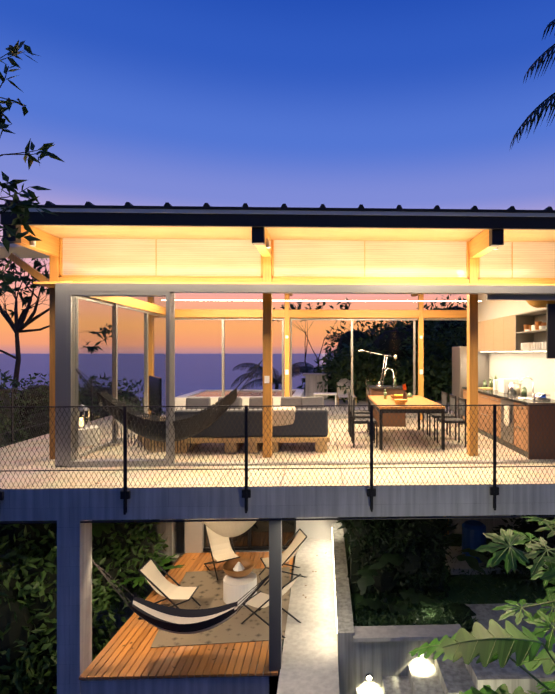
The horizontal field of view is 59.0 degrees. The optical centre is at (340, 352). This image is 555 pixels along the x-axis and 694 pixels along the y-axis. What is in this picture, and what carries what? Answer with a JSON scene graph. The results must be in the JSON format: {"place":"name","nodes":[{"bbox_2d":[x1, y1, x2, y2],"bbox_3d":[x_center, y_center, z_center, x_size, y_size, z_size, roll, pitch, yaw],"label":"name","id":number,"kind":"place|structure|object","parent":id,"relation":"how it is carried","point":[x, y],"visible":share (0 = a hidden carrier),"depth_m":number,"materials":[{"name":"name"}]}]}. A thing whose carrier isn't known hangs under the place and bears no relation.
{"place":"outdoors","nodes":[
{"label":"outdoors","id":0,"kind":"place"},
{"bbox_2d":[0,40,65,295],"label":"twig","id":1,"kind":"object","parent":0,"point":[18,209],"depth_m":3.99,"materials":[{"name":"green plant"}]},
{"bbox_2d":[0,369,164,445],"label":"bushes","id":2,"kind":"object","parent":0,"point":[6,378],"visible":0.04,"depth_m":12.65,"materials":[{"name":"green plant"}]},
{"bbox_2d":[0,549,282,663],"bbox_3d":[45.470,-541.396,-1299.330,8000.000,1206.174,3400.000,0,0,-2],"label":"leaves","id":3,"kind":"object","parent":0,"point":[94,631],"depth_m":10.24,"materials":[{"name":"plant"}]},
{"bbox_2d":[0,237,111,401],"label":"tree","id":4,"kind":"object","parent":3,"relation":"on","point":[18,326],"depth_m":14.03,"materials":[{"name":"plant"}]},
{"bbox_2d":[0,519,167,693],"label":"bushes","id":5,"kind":"object","parent":3,"relation":"on","point":[29,670],"visible":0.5,"depth_m":7.32,"materials":[{"name":"green plant"}]},
{"bbox_2d":[119,550,184,587],"bbox_3d":[-3.428,3.796,8.396,1.363,0.289,1.402,0,0,25],"label":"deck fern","id":6,"kind":"object","parent":3,"relation":"on","point":[141,580],"visible":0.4,"depth_m":8.39,"materials":[{"name":"green plant"}]},
{"bbox_2d":[57,519,295,693],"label":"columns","id":7,"kind":"structure","parent":3,"relation":"on","point":[74,599],"depth_m":6.09,"materials":[{"name":"concrete"}]},
{"bbox_2d":[165,556,283,666],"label":"joists","id":8,"kind":"object","parent":7,"relation":"on","point":[178,558],"visible":0.02,"depth_m":9.31,"materials":[{"name":"brown wood"}]},
{"bbox_2d":[79,552,293,679],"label":"deck boards","id":9,"kind":"object","parent":8,"relation":"on","point":[115,658],"visible":0.44,"depth_m":6.47,"materials":[{"name":"brown wood"}]},
{"bbox_2d":[185,519,203,552],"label":"pier","id":10,"kind":"structure","parent":9,"relation":"on","point":[194,537],"depth_m":9.78,"materials":[{"name":"paint"}]},
{"bbox_2d":[203,528,288,550],"bbox_3d":[-1.867,3.066,9.946,1.860,1.950,0.060,0,0,-2],"label":"glazing frame","id":11,"kind":"object","parent":10,"relation":"attached to","point":[249,547],"visible":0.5,"depth_m":9.92,"materials":[{"name":"grey metal"}]},
{"bbox_2d":[204,518,294,546],"bbox_3d":[-1.868,3.066,9.966,1.860,1.950,0.001,0,0,-2],"label":"wall panel","id":12,"kind":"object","parent":11,"relation":"attached to","point":[259,533],"depth_m":9.97,"materials":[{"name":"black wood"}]},
{"bbox_2d":[150,567,289,647],"bbox_3d":[-1.775,4.035,7.868,1.900,0.008,2.300,0,0,-6],"label":"rug","id":13,"kind":"object","parent":9,"relation":"on","point":[208,593],"visible":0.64,"depth_m":7.40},
{"bbox_2d":[223,572,256,605],"bbox_3d":[-1.649,3.866,7.972,0.540,0.330,0.540,0,0,-2],"label":"round table","id":14,"kind":"object","parent":13,"relation":"on","point":[235,589],"visible":0.79,"depth_m":7.77,"materials":[{"name":"white"}]},
{"bbox_2d":[223,558,253,577],"bbox_3d":[-1.692,3.616,8.071,0.520,0.170,0.520,0,0,-2],"label":"bowl","id":15,"kind":"object","parent":14,"relation":"on","point":[246,563],"visible":0.94,"depth_m":8.18,"materials":[{"name":"brown wood"}]},
{"bbox_2d":[233,562,244,571],"bbox_3d":[-1.692,3.546,8.071,0.185,0.110,0.185,0,0,-24],"label":"cone","id":16,"kind":"object","parent":15,"relation":"in","point":[238,566],"visible":0.96,"depth_m":8.03,"materials":[{"name":"white ceramic"}]},
{"bbox_2d":[138,525,306,637],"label":"sling frames","id":17,"kind":"structure","parent":9,"relation":"on","point":[213,562],"depth_m":7.74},
{"bbox_2d":[140,526,305,607],"bbox_3d":[-1.837,3.517,8.144,2.498,0.435,2.646,0,0,-2],"label":"sling canvas","id":18,"kind":"object","parent":17,"relation":"attached to","point":[221,548],"visible":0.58,"depth_m":7.68,"materials":[{"name":"beige fabric"}]},
{"bbox_2d":[269,518,281,693],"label":"steel post","id":19,"kind":"object","parent":7,"relation":"on","point":[275,595],"visible":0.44,"depth_m":6.15,"materials":[{"name":"grey metal"}]},
{"bbox_2d":[92,561,268,612],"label":"hammock ropes","id":20,"kind":"object","parent":19,"relation":"hanging from","point":[261,583],"visible":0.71,"depth_m":6.31,"materials":[{"name":"black fabric"}]},
{"bbox_2d":[0,484,554,520],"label":"slab","id":21,"kind":"structure","parent":7,"relation":"on","point":[229,502],"depth_m":6.13,"materials":[{"name":"concrete"}]},
{"bbox_2d":[201,518,258,536],"bbox_3d":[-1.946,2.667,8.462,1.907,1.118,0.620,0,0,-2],"label":"lampshade","id":22,"kind":"object","parent":21,"relation":"hanging from","point":[229,528],"visible":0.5,"depth_m":8.29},
{"bbox_2d":[0,377,554,514],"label":"steel rail","id":23,"kind":"object","parent":21,"relation":"on","point":[125,494],"visible":0.88,"depth_m":6.10,"materials":[{"name":"black metal"}]},
{"bbox_2d":[0,378,554,488],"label":"wire mesh","id":24,"kind":"object","parent":23,"relation":"attached to","point":[45,420],"visible":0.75,"depth_m":6.11,"materials":[{"name":"black metal"}]},
{"bbox_2d":[0,515,554,523],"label":"beam fittings","id":25,"kind":"object","parent":21,"relation":"attached to","point":[159,520],"visible":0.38,"depth_m":6.15,"materials":[{"name":"grey metal"}]},
{"bbox_2d":[0,306,554,693],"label":"shrubs","id":26,"kind":"object","parent":3,"relation":"on","point":[17,630],"visible":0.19,"depth_m":7.66,"materials":[{"name":"green plant"}]},
{"bbox_2d":[92,515,529,646],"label":"wall","id":27,"kind":"structure","parent":3,"relation":"on","point":[489,523],"depth_m":10.57,"materials":[{"name":"concrete"}]},
{"bbox_2d":[230,321,451,388],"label":"palms","id":28,"kind":"object","parent":3,"relation":"on","point":[297,368],"depth_m":20.67,"materials":[{"name":"green plant"}]},
{"bbox_2d":[356,603,554,693],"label":"steps","id":29,"kind":"structure","parent":3,"relation":"on","point":[440,676],"depth_m":6.08,"materials":[{"name":"grey concrete"}]},
{"bbox_2d":[510,19,554,149],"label":"palm","id":30,"kind":"object","parent":3,"relation":"on","point":[550,98],"visible":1,"depth_m":5.01,"materials":[{"name":"green plant"}]},
{"bbox_2d":[149,375,161,420],"bbox_3d":[-3.412,0.846,8.911,0.100,0.810,1.150,0,0,-30],"label":"speaker","id":31,"kind":"object","parent":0,"point":[154,402],"depth_m":8.74,"materials":[{"name":"black plastic"}]},
{"bbox_2d":[97,387,236,441],"bbox_3d":[-2.655,0.973,7.547,2.059,0.836,0.651,0,0,-2],"label":"hammock","id":32,"kind":"object","parent":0,"point":[229,399],"visible":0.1,"depth_m":7.47,"materials":[{"name":"black fabric"}]},
{"bbox_2d":[128,596,237,633],"bbox_3d":[-2.051,3.454,6.317,1.410,0.433,0.376,0,0,-2],"label":"hammock","id":33,"kind":"object","parent":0,"point":[167,625],"depth_m":6.41,"materials":[{"name":"black fabric"}]},
{"bbox_2d":[0,354,451,414],"bbox_3d":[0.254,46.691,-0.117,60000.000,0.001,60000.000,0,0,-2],"label":"sea","id":34,"kind":"structure","parent":0,"point":[187,379],"depth_m":1352.61,"materials":[{"name":"blue liquid"}]},
{"bbox_2d":[0,413,554,488],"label":"floor","id":35,"kind":"structure","parent":0,"point":[225,474],"depth_m":7.20,"materials":[{"name":"tile"}]},
{"bbox_2d":[78,425,98,446],"bbox_3d":[-4.817,1.541,9.013,0.600,0.300,0.600,0,0,-2],"label":"side table","id":36,"kind":"object","parent":35,"relation":"on","point":[85,435],"depth_m":8.84,"materials":[{"name":"white"}]},
{"bbox_2d":[78,404,89,427],"bbox_3d":[-4.817,1.171,9.013,0.220,0.440,0.220,0,0,-2],"label":"lantern","id":37,"kind":"object","parent":36,"relation":"on","point":[83,415],"depth_m":8.95,"materials":[{"name":"silver metal"}]},
{"bbox_2d":[138,417,165,452],"bbox_3d":[-3.412,1.471,8.911,0.400,0.440,1.500,0,0,-30],"label":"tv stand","id":38,"kind":"object","parent":35,"relation":"on","point":[159,443],"depth_m":8.25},
{"bbox_2d":[175,407,327,436],"bbox_3d":[-1.524,1.201,8.712,2.600,0.460,1.050,0,0,-2],"label":"sofa","id":39,"kind":"object","parent":35,"relation":"on","point":[260,426],"depth_m":8.19,"materials":[{"name":"grey fabric"}]},
{"bbox_2d":[186,396,323,408],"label":"sofa back cushions","id":40,"kind":"object","parent":39,"relation":"on","point":[206,401],"visible":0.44,"depth_m":8.51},
{"bbox_2d":[272,407,295,425],"bbox_3d":[-1.040,1.091,8.323,0.550,0.325,0.325,0,0,-6],"label":"throw","id":41,"kind":"object","parent":39,"relation":"on","point":[282,413],"depth_m":8.19,"materials":[{"name":"beige fabric"}]},
{"bbox_2d":[175,428,329,452],"bbox_3d":[-1.524,1.563,8.717,2.660,0.255,1.100,0,0,-2],"label":"sofa base","id":42,"kind":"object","parent":35,"relation":"on","point":[253,439],"depth_m":8.19,"materials":[{"name":"brown wood"}]},
{"bbox_2d":[49,256,477,458],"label":"posts","id":43,"kind":"object","parent":35,"relation":"on","point":[472,338],"visible":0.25,"depth_m":7.92,"materials":[{"name":"brown wood"}]},
{"bbox_2d":[15,225,495,296],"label":"rafters","id":44,"kind":"object","parent":43,"relation":"on","point":[49,245],"visible":0.17,"depth_m":7.37,"materials":[{"name":"beige wood"}]},
{"bbox_2d":[30,238,497,249],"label":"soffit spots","id":45,"kind":"object","parent":44,"relation":"attached to","point":[32,243],"visible":0.52,"depth_m":7.06,"materials":[{"name":"white"}]},
{"bbox_2d":[0,201,554,229],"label":"roof","id":46,"kind":"structure","parent":44,"relation":"on","point":[282,221],"depth_m":6.68,"materials":[{"name":"grey metal"}]},
{"bbox_2d":[3,225,503,246],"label":"rafter caps","id":47,"kind":"object","parent":46,"relation":"attached to","point":[496,238],"visible":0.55,"depth_m":6.72,"materials":[{"name":"grey metal"}]},
{"bbox_2d":[0,207,554,257],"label":"roof","id":48,"kind":"structure","parent":46,"relation":"attached to","point":[19,251],"depth_m":6.69,"materials":[{"name":"black metal"}]},
{"bbox_2d":[30,225,554,241],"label":"ceiling","id":49,"kind":"structure","parent":44,"relation":"attached to","point":[239,233],"depth_m":7.43,"materials":[{"name":"beige wood"}]},
{"bbox_2d":[33,277,554,317],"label":"beams","id":50,"kind":"structure","parent":43,"relation":"on","point":[221,313],"depth_m":7.93,"materials":[{"name":"beige wood"}]},
{"bbox_2d":[8,253,48,281],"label":"knee braces","id":51,"kind":"object","parent":50,"relation":"attached to","point":[26,267],"visible":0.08,"depth_m":7.77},
{"bbox_2d":[64,281,165,315],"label":"side beam","id":52,"kind":"structure","parent":50,"relation":"attached to","point":[146,306],"depth_m":9.77,"materials":[{"name":"beige wood"}]},
{"bbox_2d":[60,238,554,278],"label":"clerestory frames","id":53,"kind":"structure","parent":50,"relation":"attached to","point":[261,276],"depth_m":7.85,"materials":[{"name":"beige wood"}]},
{"bbox_2d":[63,238,554,277],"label":"clerestory","id":54,"kind":"object","parent":53,"relation":"in","point":[189,257],"visible":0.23,"depth_m":7.89,"materials":[{"name":"beige"}]},
{"bbox_2d":[162,300,481,301],"bbox_3d":[-0.396,-1.222,11.368,7.500,0.015,0.040,0,0,-2],"label":"led line","id":55,"kind":"object","parent":50,"relation":"attached to","point":[308,300],"visible":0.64,"depth_m":11.33,"materials":[{"name":"white plastic"}]},
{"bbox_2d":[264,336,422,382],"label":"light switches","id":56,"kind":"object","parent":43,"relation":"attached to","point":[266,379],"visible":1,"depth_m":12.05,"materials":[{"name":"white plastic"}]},
{"bbox_2d":[55,283,554,466],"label":"aluminium frames","id":57,"kind":"structure","parent":35,"relation":"on","point":[66,315],"depth_m":7.28,"materials":[{"name":"grey metal"}]},
{"bbox_2d":[71,295,165,460],"bbox_3d":[-3.283,0.378,7.275,1.414,2.465,0.140,0,0,-2],"label":"glass stack","id":58,"kind":"object","parent":57,"relation":"on","point":[83,362],"visible":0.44,"depth_m":7.26,"materials":[{"name":"clear glass"}]},
{"bbox_2d":[76,360,262,453],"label":"hammock cords","id":59,"kind":"object","parent":57,"relation":"hanging from","point":[257,366],"visible":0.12,"depth_m":7.39,"materials":[{"name":"black fabric"}]},
{"bbox_2d":[78,299,411,447],"bbox_3d":[-2.318,0.378,11.311,7.804,2.465,3.702,0,0,-40],"label":"glass","id":60,"kind":"object","parent":57,"relation":"in","point":[200,359],"visible":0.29,"depth_m":11.58,"materials":[{"name":"clear glass"}]},
{"bbox_2d":[97,470,522,667],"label":"leaf litter","id":61,"kind":"object","parent":35,"relation":"on","point":[210,566],"visible":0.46,"depth_m":6.67,"materials":[{"name":"brown plant"}]},
{"bbox_2d":[369,388,405,426],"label":"island","id":62,"kind":"structure","parent":35,"relation":"on","point":[376,392],"depth_m":11.07,"materials":[{"name":"brown wood"}]},
{"bbox_2d":[358,350,396,386],"bbox_3d":[0.869,0.393,11.312,0.905,0.919,0.140,0,0,-2],"label":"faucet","id":63,"kind":"object","parent":62,"relation":"on","point":[395,357],"visible":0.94,"depth_m":11.30,"materials":[{"name":"silver metal"}]},
{"bbox_2d":[368,385,402,388],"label":"island top","id":64,"kind":"structure","parent":62,"relation":"on","point":[387,387],"depth_m":11.06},
{"bbox_2d":[368,398,444,449],"bbox_3d":[1.214,1.336,9.523,1.140,0.710,2.190,0,0,-2],"label":"table frame","id":65,"kind":"object","parent":35,"relation":"on","point":[370,402],"visible":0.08,"depth_m":8.44,"materials":[{"name":"black metal"}]},
{"bbox_2d":[368,395,444,408],"bbox_3d":[1.214,0.958,9.523,1.150,0.045,2.200,0,0,-2],"label":"table top","id":66,"kind":"object","parent":65,"relation":"on","point":[413,400],"visible":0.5,"depth_m":9.12,"materials":[{"name":"brown wood"}]},
{"bbox_2d":[394,399,406,404],"bbox_3d":[1.094,0.893,8.818,0.240,0.085,0.240,0,0,-2],"label":"bowl","id":67,"kind":"object","parent":66,"relation":"on","point":[400,401],"visible":1,"depth_m":8.74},
{"bbox_2d":[390,395,402,398],"bbox_3d":[1.164,0.891,9.671,0.331,0.090,0.340,0,0,-2],"label":"fruit bowl","id":68,"kind":"object","parent":67,"relation":"in","point":[396,397],"visible":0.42,"depth_m":9.54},
{"bbox_2d":[384,375,526,398],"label":"bottles","id":69,"kind":"object","parent":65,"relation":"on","point":[523,391],"visible":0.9,"depth_m":10.10,"materials":[{"name":"green glass"}]},
{"bbox_2d":[348,391,465,447],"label":"dining chairs","id":70,"kind":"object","parent":35,"relation":"on","point":[354,422],"depth_m":9.28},
{"bbox_2d":[348,393,464,421],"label":"dining chairs","id":71,"kind":"object","parent":70,"relation":"on","point":[452,401],"visible":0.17,"depth_m":9.39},
{"bbox_2d":[452,346,488,423],"bbox_3d":[3.143,0.761,11.731,0.700,1.820,0.720,0,0,-2],"label":"fridge","id":72,"kind":"object","parent":35,"relation":"on","point":[459,367],"visible":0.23,"depth_m":11.38,"materials":[{"name":"silver metal"}]},
{"bbox_2d":[481,396,527,451],"bbox_3d":[3.256,1.211,9.494,0.630,0.760,3.600,0,0,-2],"label":"kitchen carcass","id":73,"kind":"object","parent":35,"relation":"on","point":[504,440],"depth_m":8.66},
{"bbox_2d":[464,391,525,444],"bbox_3d":[2.913,1.206,9.482,0.058,0.730,3.400,0,0,-2],"label":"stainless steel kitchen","id":74,"kind":"object","parent":73,"relation":"attached to","point":[505,402],"visible":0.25,"depth_m":8.53,"materials":[{"name":"silver metal"}]},
{"bbox_2d":[504,406,509,425],"bbox_3d":[2.924,1.096,8.492,0.025,0.350,0.220,0,0,-2],"label":"towel","id":75,"kind":"object","parent":74,"relation":"hanging from","point":[506,415],"depth_m":8.44,"materials":[{"name":"white fabric"}]},
{"bbox_2d":[463,389,527,450],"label":"cabinet doors","id":76,"kind":"structure","parent":73,"relation":"attached to","point":[485,401],"depth_m":9.05,"materials":[{"name":"brown wood"}]},
{"bbox_2d":[462,387,554,456],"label":"countertop","id":77,"kind":"structure","parent":73,"relation":"on","point":[497,394],"depth_m":8.79,"materials":[{"name":"black stone"}]},
{"bbox_2d":[514,382,521,393],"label":"jars","id":78,"kind":"object","parent":77,"relation":"on","point":[518,387],"visible":0.23,"depth_m":9.34,"materials":[{"name":"beige"}]},
{"bbox_2d":[508,377,550,400],"bbox_3d":[3.288,0.607,9.002,0.400,0.377,2.185,0,0,-2],"label":"kitchen sink","id":79,"kind":"object","parent":77,"relation":"on","point":[539,396],"visible":0.83,"depth_m":8.51,"materials":[{"name":"silver metal"}]},
{"bbox_2d":[478,294,544,378],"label":"kitchen wall","id":80,"kind":"structure","parent":35,"relation":"on","point":[490,309],"depth_m":10.80,"materials":[{"name":"white paint"}]},
{"bbox_2d":[478,315,514,350],"bbox_3d":[3.209,-0.372,10.127,0.020,0.675,2.324,0,0,-2],"label":"wall cabinet","id":81,"kind":"object","parent":80,"relation":"attached to","point":[496,334],"visible":0.88,"depth_m":9.88,"materials":[{"name":"beige wood"}]},
{"bbox_2d":[493,378,517,392],"bbox_3d":[3.345,0.656,9.957,0.280,0.270,0.820,0,0,-2],"label":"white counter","id":82,"kind":"object","parent":80,"relation":"on","point":[500,384],"visible":0.82,"depth_m":9.61,"materials":[{"name":"white"}]},
{"bbox_2d":[490,351,545,351],"bbox_3d":[3.337,-0.023,9.486,0.030,0.011,3.520,0,0,-2],"label":"cabinet light strip","id":83,"kind":"object","parent":80,"relation":"attached to","point":[517,351],"visible":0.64,"depth_m":9.09,"materials":[{"name":"white plastic"}]},
{"bbox_2d":[490,352,554,399],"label":"backsplash","id":84,"kind":"object","parent":80,"relation":"attached to","point":[538,368],"visible":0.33,"depth_m":9.23,"materials":[{"name":"white tile"}]},
{"bbox_2d":[515,308,545,350],"bbox_3d":[3.437,-0.369,8.324,0.350,0.680,1.290,0,0,-2],"label":"shelf unit","id":85,"kind":"object","parent":80,"relation":"attached to","point":[530,318],"visible":0.56,"depth_m":8.94,"materials":[{"name":"grey wood"}]},
{"bbox_2d":[521,342,545,349],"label":"books","id":86,"kind":"object","parent":85,"relation":"on","point":[534,346],"visible":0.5,"depth_m":8.28,"materials":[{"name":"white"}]},
{"bbox_2d":[523,321,545,330],"bbox_3d":[3.403,-0.457,8.308,0.114,0.156,1.080,0,0,-2],"label":"crockery","id":87,"kind":"object","parent":85,"relation":"on","point":[538,324],"visible":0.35,"depth_m":8.28,"materials":[{"name":"orange ceramic"}]},
{"bbox_2d":[525,325,545,330],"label":"cups","id":88,"kind":"object","parent":85,"relation":"on","point":[540,327],"visible":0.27,"depth_m":8.34,"materials":[{"name":"white ceramic"}]},
{"bbox_2d":[526,300,554,307],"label":"pendant lamp","id":89,"kind":"object","parent":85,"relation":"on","point":[538,303],"visible":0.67,"depth_m":8.11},
{"bbox_2d":[546,304,554,358],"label":"shelf end","id":90,"kind":"object","parent":80,"relation":"attached to","point":[550,331],"visible":1,"depth_m":7.63,"materials":[{"name":"grey metal"}]},
{"bbox_2d":[528,403,554,458],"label":"cabinet side panel","id":91,"kind":"object","parent":35,"relation":"on","point":[531,433],"visible":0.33,"depth_m":7.62,"materials":[{"name":"brown wood"}]},
{"bbox_2d":[0,0,554,353],"label":"sky","id":92,"kind":"structure","parent":0,"point":[410,104],"materials":[{"name":"blue"}]},
{"bbox_2d":[277,539,339,693],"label":"walkway","id":93,"kind":"structure","parent":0,"point":[309,665],"depth_m":7.04,"materials":[{"name":"concrete"}]},
{"bbox_2d":[165,396,451,414],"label":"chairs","id":94,"kind":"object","parent":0,"point":[331,401],"depth_m":15.85,"materials":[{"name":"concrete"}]},
{"bbox_2d":[175,389,303,410],"bbox_3d":[-2.921,1.616,14.932,3.500,0.750,2.900,0,0,-2],"label":"pool rim","id":95,"kind":"object","parent":94,"relation":"on","point":[179,401],"depth_m":13.52,"materials":[{"name":"white"}]},
{"bbox_2d":[188,391,294,396],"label":"pool water","id":96,"kind":"structure","parent":95,"relation":"in","point":[242,394],"depth_m":15.00,"materials":[{"name":"blue liquid"}]},
{"bbox_2d":[305,376,327,399],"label":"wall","id":97,"kind":"structure","parent":94,"relation":"on","point":[311,389],"depth_m":17.45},
{"bbox_2d":[303,373,329,375],"bbox_3d":[-0.870,0.801,17.805,1.000,0.080,0.800,0,0,-2],"label":"bbq top","id":98,"kind":"object","parent":97,"relation":"on","point":[313,374],"depth_m":17.41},
{"bbox_2d":[313,393,336,406],"bbox_3d":[-0.463,1.461,14.717,0.700,0.460,0.500,0,0,-2],"label":"terrace table","id":99,"kind":"object","parent":94,"relation":"on","point":[314,394],"depth_m":14.49,"materials":[{"name":"white"}]},
{"bbox_2d":[337,382,368,404],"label":"lounger frames","id":100,"kind":"structure","parent":94,"relation":"on","point":[353,393],"depth_m":16.41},
{"bbox_2d":[337,378,378,396],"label":"lounger slings","id":101,"kind":"object","parent":100,"relation":"on","point":[341,382],"depth_m":16.68,"materials":[{"name":"beige fabric"}]},
{"bbox_2d":[296,517,348,538],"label":"wall","id":102,"kind":"structure","parent":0,"point":[316,529],"depth_m":10.46,"materials":[{"name":"white paint"}]},
{"bbox_2d":[272,298,466,395],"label":"trees","id":103,"kind":"object","parent":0,"point":[319,307],"depth_m":25.69,"materials":[{"name":"plant"}]},
{"bbox_2d":[332,523,439,693],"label":"walk walls","id":104,"kind":"structure","parent":0,"point":[358,662],"depth_m":6.40,"materials":[{"name":"grey concrete"}]},
{"bbox_2d":[332,531,337,632],"bbox_3d":[-0.112,3.743,8.426,0.014,0.015,3.900,0,0,-2],"label":"walkway led light","id":105,"kind":"object","parent":104,"relation":"attached to","point":[334,585],"visible":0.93,"depth_m":7.72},
{"bbox_2d":[365,652,423,681],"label":"bulbs","id":106,"kind":"object","parent":104,"relation":"attached to","point":[372,676],"visible":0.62,"depth_m":6.38,"materials":[{"name":"white glass"}]},
{"bbox_2d":[353,624,460,641],"bbox_3d":[0.904,3.756,6.490,1.480,0.050,0.280,0,0,-2],"label":"wall cap","id":107,"kind":"object","parent":104,"relation":"on","point":[398,633],"visible":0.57,"depth_m":6.46,"materials":[{"name":"concrete"}]},
{"bbox_2d":[313,294,466,402],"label":"trees","id":108,"kind":"object","parent":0,"point":[437,379],"visible":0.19,"depth_m":16.98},
{"bbox_2d":[344,531,554,632],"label":"lawn","id":109,"kind":"structure","parent":0,"point":[522,590],"depth_m":7.95,"materials":[{"name":"green plant"}]},
{"bbox_2d":[337,515,554,626],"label":"hedge","id":110,"kind":"object","parent":109,"relation":"on","point":[365,581],"depth_m":7.37,"materials":[{"name":"green plant"}]},
{"bbox_2d":[351,533,552,632],"bbox_3d":[2.549,3.826,8.479,4.997,0.206,3.715,0,0,-2],"label":"ground cover","id":111,"kind":"object","parent":109,"relation":"on","point":[433,616],"visible":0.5,"depth_m":7.15,"materials":[{"name":"green plant"}]},
{"bbox_2d":[444,546,528,574],"bbox_3d":[3.185,3.931,9.091,2.500,0.220,1.000,0,0,-2],"label":"ledge","id":112,"kind":"object","parent":109,"relation":"on","point":[461,565],"visible":0.11,"depth_m":8.66,"materials":[{"name":"concrete"}]},
{"bbox_2d":[462,520,485,562],"bbox_3d":[2.487,3.496,9.017,0.440,0.650,0.440,0,0,-2],"label":"barrel","id":113,"kind":"object","parent":112,"relation":"on","point":[473,536],"visible":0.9,"depth_m":8.85,"materials":[{"name":"blue"}]},
{"bbox_2d":[409,516,554,693],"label":"foreground plant leaves","id":114,"kind":"object","parent":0,"point":[501,648],"depth_m":4.27,"materials":[{"name":"green plant"}]}
]}

